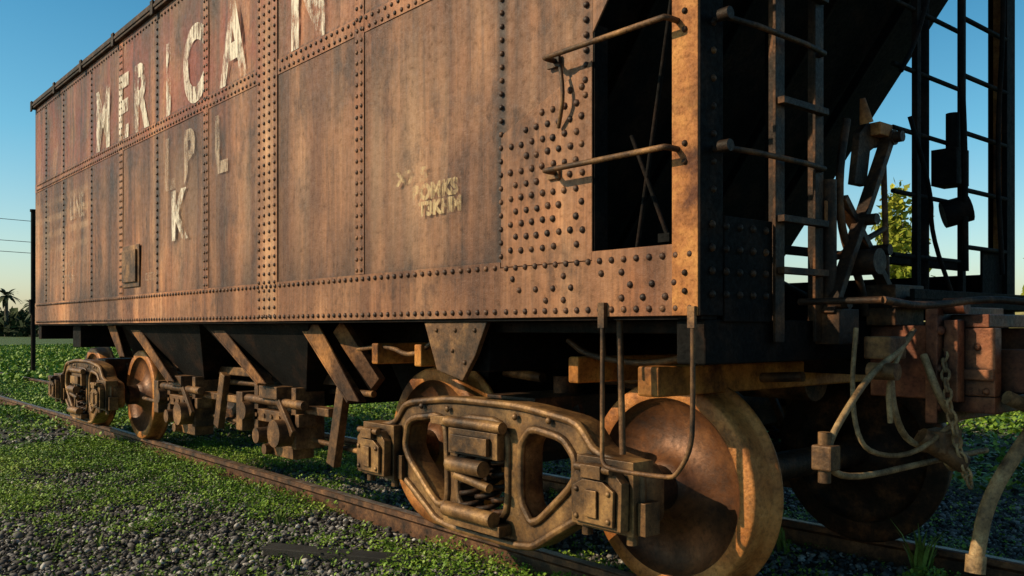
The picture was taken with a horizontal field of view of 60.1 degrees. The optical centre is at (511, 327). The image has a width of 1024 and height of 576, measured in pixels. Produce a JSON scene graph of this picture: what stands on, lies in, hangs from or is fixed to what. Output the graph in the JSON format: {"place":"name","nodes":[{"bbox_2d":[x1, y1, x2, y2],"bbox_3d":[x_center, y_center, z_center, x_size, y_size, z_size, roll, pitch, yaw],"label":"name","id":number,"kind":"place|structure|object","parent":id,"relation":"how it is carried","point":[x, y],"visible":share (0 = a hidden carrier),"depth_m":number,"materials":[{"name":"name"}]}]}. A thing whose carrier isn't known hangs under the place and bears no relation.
{"place":"outdoors","nodes":[
{"label":"outdoors","id":0,"kind":"place"},
{"bbox_2d":[0,343,131,383],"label":"grass","id":1,"kind":"structure","parent":0,"point":[51,359],"depth_m":29.24,"materials":[{"name":"green plant"}]},
{"bbox_2d":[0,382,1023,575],"bbox_3d":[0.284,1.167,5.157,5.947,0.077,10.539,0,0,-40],"label":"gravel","id":2,"kind":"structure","parent":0,"point":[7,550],"depth_m":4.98,"materials":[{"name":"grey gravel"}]},
{"bbox_2d":[263,543,420,568],"bbox_3d":[-0.862,1.142,4.449,0.840,0.045,0.102,0,0,18],"label":"wooden plank","id":3,"kind":"object","parent":2,"relation":"on","point":[295,550],"visible":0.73,"depth_m":4.43,"materials":[{"name":"grey wood"}]},
{"bbox_2d":[0,414,1023,575],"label":"grass","id":4,"kind":"structure","parent":2,"relation":"on","point":[37,452],"depth_m":5.93,"materials":[{"name":"green plant"}]},
{"bbox_2d":[0,336,1023,575],"bbox_3d":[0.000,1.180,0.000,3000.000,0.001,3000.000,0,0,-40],"label":"ground","id":5,"kind":"structure","parent":0,"point":[17,340],"depth_m":5.24,"materials":[{"name":"green plant"}]},
{"bbox_2d":[0,288,23,336],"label":"palm tree","id":6,"kind":"object","parent":5,"relation":"on","point":[5,297],"visible":0.95,"depth_m":119.07,"materials":[{"name":"green plant"}]},
{"bbox_2d":[20,300,28,311],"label":"palm tree","id":7,"kind":"object","parent":5,"relation":"on","point":[25,305],"visible":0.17,"depth_m":133.83,"materials":[{"name":"green plant"}]},
{"bbox_2d":[25,303,38,336],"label":"palm tree","id":8,"kind":"object","parent":5,"relation":"on","point":[27,315],"visible":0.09,"depth_m":115.39,"materials":[{"name":"green plant"}]},
{"bbox_2d":[29,209,35,370],"bbox_3d":[-11.762,-0.780,21.772,0.180,4.260,0.175,0,0,-40],"label":"signal post","id":9,"kind":"object","parent":5,"relation":"on","point":[33,329],"visible":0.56,"depth_m":21.71,"materials":[{"name":"black metal"}]},
{"bbox_2d":[0,306,107,336],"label":"distant tree line","id":10,"kind":"object","parent":5,"relation":"on","point":[19,325],"visible":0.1,"depth_m":118.27,"materials":[{"name":"green plant"}]},
{"bbox_2d":[0,373,398,454],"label":"grass","id":11,"kind":"structure","parent":5,"relation":"on","point":[33,389],"depth_m":11.24,"materials":[{"name":"green plant"}]},
{"bbox_2d":[5,449,944,575],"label":"weed plant","id":12,"kind":"object","parent":5,"relation":"on","point":[922,558],"visible":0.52,"depth_m":4.56,"materials":[{"name":"green plant"}]},
{"bbox_2d":[0,372,1023,575],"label":"railway track","id":13,"kind":"structure","parent":5,"relation":"on","point":[420,527],"depth_m":4.81,"materials":[{"name":"rusty steel"},{"name":"wood"}]},
{"bbox_2d":[48,347,252,439],"bbox_3d":[-3.409,0.630,9.525,2.492,0.904,2.484,0,0,-40],"label":"truck","id":14,"kind":"object","parent":13,"relation":"on","point":[98,385],"visible":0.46,"depth_m":8.55,"materials":[{"name":"metal"}]},
{"bbox_2d":[357,366,952,575],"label":"truck","id":15,"kind":"object","parent":13,"relation":"on","point":[449,452],"visible":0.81,"depth_m":3.77,"materials":[{"name":"metal"}]},
{"bbox_2d":[39,302,924,374],"bbox_3d":[-1.353,0.040,7.100,2.460,0.300,9.020,0,0,-40],"label":"underframe","id":16,"kind":"object","parent":15,"relation":"on","point":[522,345],"visible":0.44,"depth_m":3.65,"materials":[{"name":"black metal"}]},
{"bbox_2d":[108,323,616,405],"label":"hopper bays","id":17,"kind":"object","parent":16,"relation":"attached to","point":[284,354],"visible":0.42,"depth_m":5.60,"materials":[{"name":"black metal"}]},
{"bbox_2d":[108,323,384,402],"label":"hopper slope ribs","id":18,"kind":"object","parent":17,"relation":"attached to","point":[367,369],"visible":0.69,"depth_m":4.98,"materials":[{"name":"brown metal"}]},
{"bbox_2d":[142,366,376,467],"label":"outlet gates","id":19,"kind":"object","parent":17,"relation":"attached to","point":[288,422],"visible":0.9,"depth_m":5.73,"materials":[{"name":"metal"}]},
{"bbox_2d":[36,0,979,324],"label":"side flanges","id":20,"kind":"object","parent":16,"relation":"on","point":[600,148],"visible":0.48,"depth_m":3.24,"materials":[{"name":"black metal"}]},
{"bbox_2d":[425,322,490,380],"bbox_3d":[-0.249,0.102,3.893,0.035,0.254,0.457,0,0,-40],"label":"bolster end gusset","id":21,"kind":"object","parent":20,"relation":"attached to","point":[456,347],"visible":1,"depth_m":3.87,"materials":[{"name":"metal"}]},
{"bbox_2d":[598,303,696,479],"bbox_3d":[0.465,0.208,3.028,0.078,0.597,0.454,0,0,-40],"label":"stirrup step","id":22,"kind":"object","parent":20,"relation":"attached to","point":[691,317],"visible":0.97,"depth_m":3.14,"materials":[{"name":"metal"}]},
{"bbox_2d":[35,0,1014,321],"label":"corner post web","id":23,"kind":"object","parent":16,"relation":"on","point":[733,284],"visible":0.44,"depth_m":2.92,"materials":[{"name":"black metal"}]},
{"bbox_2d":[33,0,171,109],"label":"roof","id":24,"kind":"structure","parent":23,"relation":"on","point":[126,33],"depth_m":7.68,"materials":[{"name":"brown metal"}]},
{"bbox_2d":[30,0,161,111],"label":"roof edge ribs","id":25,"kind":"object","parent":24,"relation":"attached to","point":[113,37],"visible":1,"depth_m":7.71,"materials":[{"name":"brown metal"}]},
{"bbox_2d":[36,0,592,323],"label":"side sheet","id":26,"kind":"object","parent":24,"relation":"attached to","point":[433,87],"visible":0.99,"depth_m":4.90,"materials":[{"name":"paint"}]},
{"bbox_2d":[96,89,109,151],"bbox_3d":[-3.594,-1.834,7.782,0.001,0.537,0.393,0,0,-40],"label":"lettering","id":27,"kind":"object","parent":26,"relation":"attached to","point":[98,135],"visible":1,"depth_m":7.75,"materials":[{"name":"white paint"}]},
{"bbox_2d":[119,72,128,137],"bbox_3d":[-3.217,-1.834,7.337,0.001,0.537,0.260,0,0,-40],"label":"lettering","id":28,"kind":"object","parent":26,"relation":"attached to","point":[125,75],"visible":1,"depth_m":7.36,"materials":[{"name":"white paint"}]},
{"bbox_2d":[122,244,139,287],"bbox_3d":[-3.102,-0.500,7.190,0.028,0.340,0.420,0,0,-40],"label":"side access door","id":29,"kind":"structure","parent":26,"relation":"attached to","point":[131,266],"depth_m":7.13,"materials":[{"name":"metal"}]},
{"bbox_2d":[135,63,148,131],"bbox_3d":[-2.921,-1.834,6.988,0.001,0.537,0.351,0,0,-40],"label":"lettering","id":30,"kind":"object","parent":26,"relation":"attached to","point":[142,90],"visible":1,"depth_m":6.97,"materials":[{"name":"white paint"}]},
{"bbox_2d":[166,50,170,116],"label":"lettering","id":31,"kind":"object","parent":26,"relation":"attached to","point":[169,100],"visible":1,"depth_m":6.55,"materials":[{"name":"white paint"}]},
{"bbox_2d":[172,187,185,240],"bbox_3d":[-2.386,-0.816,6.356,0.001,0.365,0.324,0,0,-40],"label":"lettering","id":32,"kind":"object","parent":26,"relation":"attached to","point":[175,218],"visible":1,"depth_m":6.43,"materials":[{"name":"white paint"}]},
{"bbox_2d":[184,129,194,182],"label":"lettering","id":33,"kind":"object","parent":26,"relation":"attached to","point":[193,152],"visible":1,"depth_m":6.27,"materials":[{"name":"white paint"}]},
{"bbox_2d":[183,22,203,102],"bbox_3d":[-2.216,-1.834,6.157,0.001,0.550,0.382,0,0,-40],"label":"lettering","id":34,"kind":"object","parent":26,"relation":"attached to","point":[201,85],"visible":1,"depth_m":6.17,"materials":[{"name":"white paint"}]},
{"bbox_2d":[217,150,227,173],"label":"lettering","id":35,"kind":"object","parent":26,"relation":"attached to","point":[221,171],"visible":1,"depth_m":5.78,"materials":[{"name":"white paint"}]},
{"bbox_2d":[220,5,245,88],"bbox_3d":[-1.777,-1.835,5.639,0.001,0.540,0.431,0,0,-40],"label":"lettering","id":36,"kind":"object","parent":26,"relation":"attached to","point":[235,27],"visible":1,"depth_m":5.63,"materials":[{"name":"white paint"}]},
{"bbox_2d":[291,0,324,51],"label":"lettering","id":37,"kind":"object","parent":26,"relation":"attached to","point":[296,12],"visible":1,"depth_m":4.97,"materials":[{"name":"white paint"}]},
{"bbox_2d":[36,0,691,322],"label":"side rivets","id":38,"kind":"object","parent":26,"relation":"attached to","point":[651,283],"visible":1,"depth_m":4.44,"materials":[{"name":"brown metal"}]},
{"bbox_2d":[396,166,424,186],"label":"lettering","id":39,"kind":"object","parent":26,"relation":"attached to","point":[398,183],"visible":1,"depth_m":4.16},
{"bbox_2d":[415,178,456,199],"bbox_3d":[-0.346,-0.617,3.951,0.001,0.076,0.352,0,0,-40],"label":"lettering","id":40,"kind":"object","parent":26,"relation":"attached to","point":[430,190],"visible":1,"depth_m":3.95},
{"bbox_2d":[419,195,460,216],"bbox_3d":[-0.324,-0.539,3.925,0.001,0.070,0.325,0,0,-40],"label":"lettering","id":41,"kind":"object","parent":26,"relation":"attached to","point":[435,205],"visible":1,"depth_m":3.95},
{"bbox_2d":[35,0,500,323],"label":"side battens","id":42,"kind":"object","parent":23,"relation":"attached to","point":[473,291],"visible":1,"depth_m":5.17,"materials":[{"name":"paint"}]},
{"bbox_2d":[500,0,699,317],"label":"side doubler plates","id":43,"kind":"object","parent":23,"relation":"attached to","point":[592,288],"visible":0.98,"depth_m":3.31,"materials":[{"name":"paint"}]},
{"bbox_2d":[681,7,768,299],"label":"end rivets","id":44,"kind":"object","parent":23,"relation":"attached to","point":[726,271],"visible":1,"depth_m":2.90,"materials":[{"name":"brown metal"}]},
{"bbox_2d":[712,0,828,341],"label":"end ladder","id":45,"kind":"object","parent":23,"relation":"attached to","point":[814,221],"visible":0.98,"depth_m":3.13,"materials":[{"name":"brown metal"}]},
{"bbox_2d":[672,0,1001,315],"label":"corner post face","id":46,"kind":"object","parent":23,"relation":"attached to","point":[684,127],"visible":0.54,"depth_m":2.88},
{"bbox_2d":[542,14,679,179],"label":"side grab irons","id":47,"kind":"object","parent":46,"relation":"attached to","point":[553,60],"visible":1,"depth_m":3.10,"materials":[{"name":"metal"}]},
{"bbox_2d":[598,0,946,249],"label":"end slope sheet","id":48,"kind":"object","parent":16,"relation":"on","point":[866,43],"visible":0.22,"depth_m":4.38,"materials":[{"name":"black metal"}]},
{"bbox_2d":[630,0,956,297],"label":"end frame pipes","id":49,"kind":"object","parent":16,"relation":"on","point":[665,236],"visible":0.2,"depth_m":3.20,"materials":[{"name":"black metal"}]},
{"bbox_2d":[815,118,923,343],"bbox_3d":[1.399,-0.370,3.428,0.632,0.860,0.140,0,0,-40],"label":"hand brake rigging","id":50,"kind":"object","parent":16,"relation":"attached to","point":[859,255],"visible":0.92,"depth_m":3.35,"materials":[{"name":"brown metal"}]},
{"bbox_2d":[824,98,891,220],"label":"brake lever caps","id":51,"kind":"object","parent":50,"relation":"attached to","point":[879,129],"visible":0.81,"depth_m":3.40,"materials":[{"name":"brown metal"}]},
{"bbox_2d":[852,0,1023,316],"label":"brake platform ladder","id":52,"kind":"object","parent":16,"relation":"on","point":[949,165],"visible":0.81,"depth_m":3.91,"materials":[{"name":"black metal"}]},
{"bbox_2d":[871,298,1023,423],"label":"coupler","id":53,"kind":"object","parent":16,"relation":"attached to","point":[984,347],"visible":0.9,"depth_m":3.23,"materials":[{"name":"brown metal"}]},
{"bbox_2d":[798,296,1023,308],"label":"uncoupling lever","id":54,"kind":"object","parent":53,"relation":"attached to","point":[917,304],"visible":1,"depth_m":3.00,"materials":[{"name":"brown metal"}]},
{"bbox_2d":[964,391,1023,574],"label":"air hose","id":55,"kind":"object","parent":53,"relation":"attached to","point":[975,560],"visible":1,"depth_m":3.11,"materials":[{"name":"grey rubber"}]},
{"bbox_2d":[356,337,827,400],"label":"brake rods","id":56,"kind":"object","parent":15,"relation":"on","point":[812,393],"visible":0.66,"depth_m":4.32,"materials":[{"name":"metal"}]},
{"bbox_2d":[372,342,865,396],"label":"end cross beam","id":57,"kind":"structure","parent":15,"relation":"on","point":[670,380],"depth_m":3.64,"materials":[{"name":"brown metal"}]},
{"bbox_2d":[869,177,935,278],"bbox_3d":[17.288,-2.727,39.165,3.325,7.954,2.824,0,0,-40],"label":"deciduous tree","id":58,"kind":"object","parent":5,"relation":"on","point":[900,235],"visible":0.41,"depth_m":38.92,"materials":[{"name":"green plant"}]},
{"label":"utility pole","id":59,"kind":"object","parent":5,"relation":"on","visible":0},
{"bbox_2d":[0,218,25,252],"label":"power lines","id":60,"kind":"object","parent":59,"relation":"attached to","point":[12,240],"visible":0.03,"depth_m":53.34,"materials":[{"name":"black metal"}]},
{"bbox_2d":[0,0,1023,312],"label":"sky","id":61,"kind":"structure","parent":0,"point":[41,41],"materials":[{"name":"blue"}]},
{"bbox_2d":[767,411,1023,494],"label":"grass","id":62,"kind":"structure","parent":0,"point":[997,420],"depth_m":8.97,"materials":[{"name":"green plant"}]},
{"bbox_2d":[830,328,988,489],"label":"brake pipes","id":63,"kind":"object","parent":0,"point":[946,405],"visible":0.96,"depth_m":3.12,"materials":[{"name":"metal"}]},
{"bbox_2d":[812,336,970,483],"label":"angle cocks","id":64,"kind":"object","parent":63,"relation":"attached to","point":[825,458],"visible":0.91,"depth_m":3.11,"materials":[{"name":"metal"}]}
]}

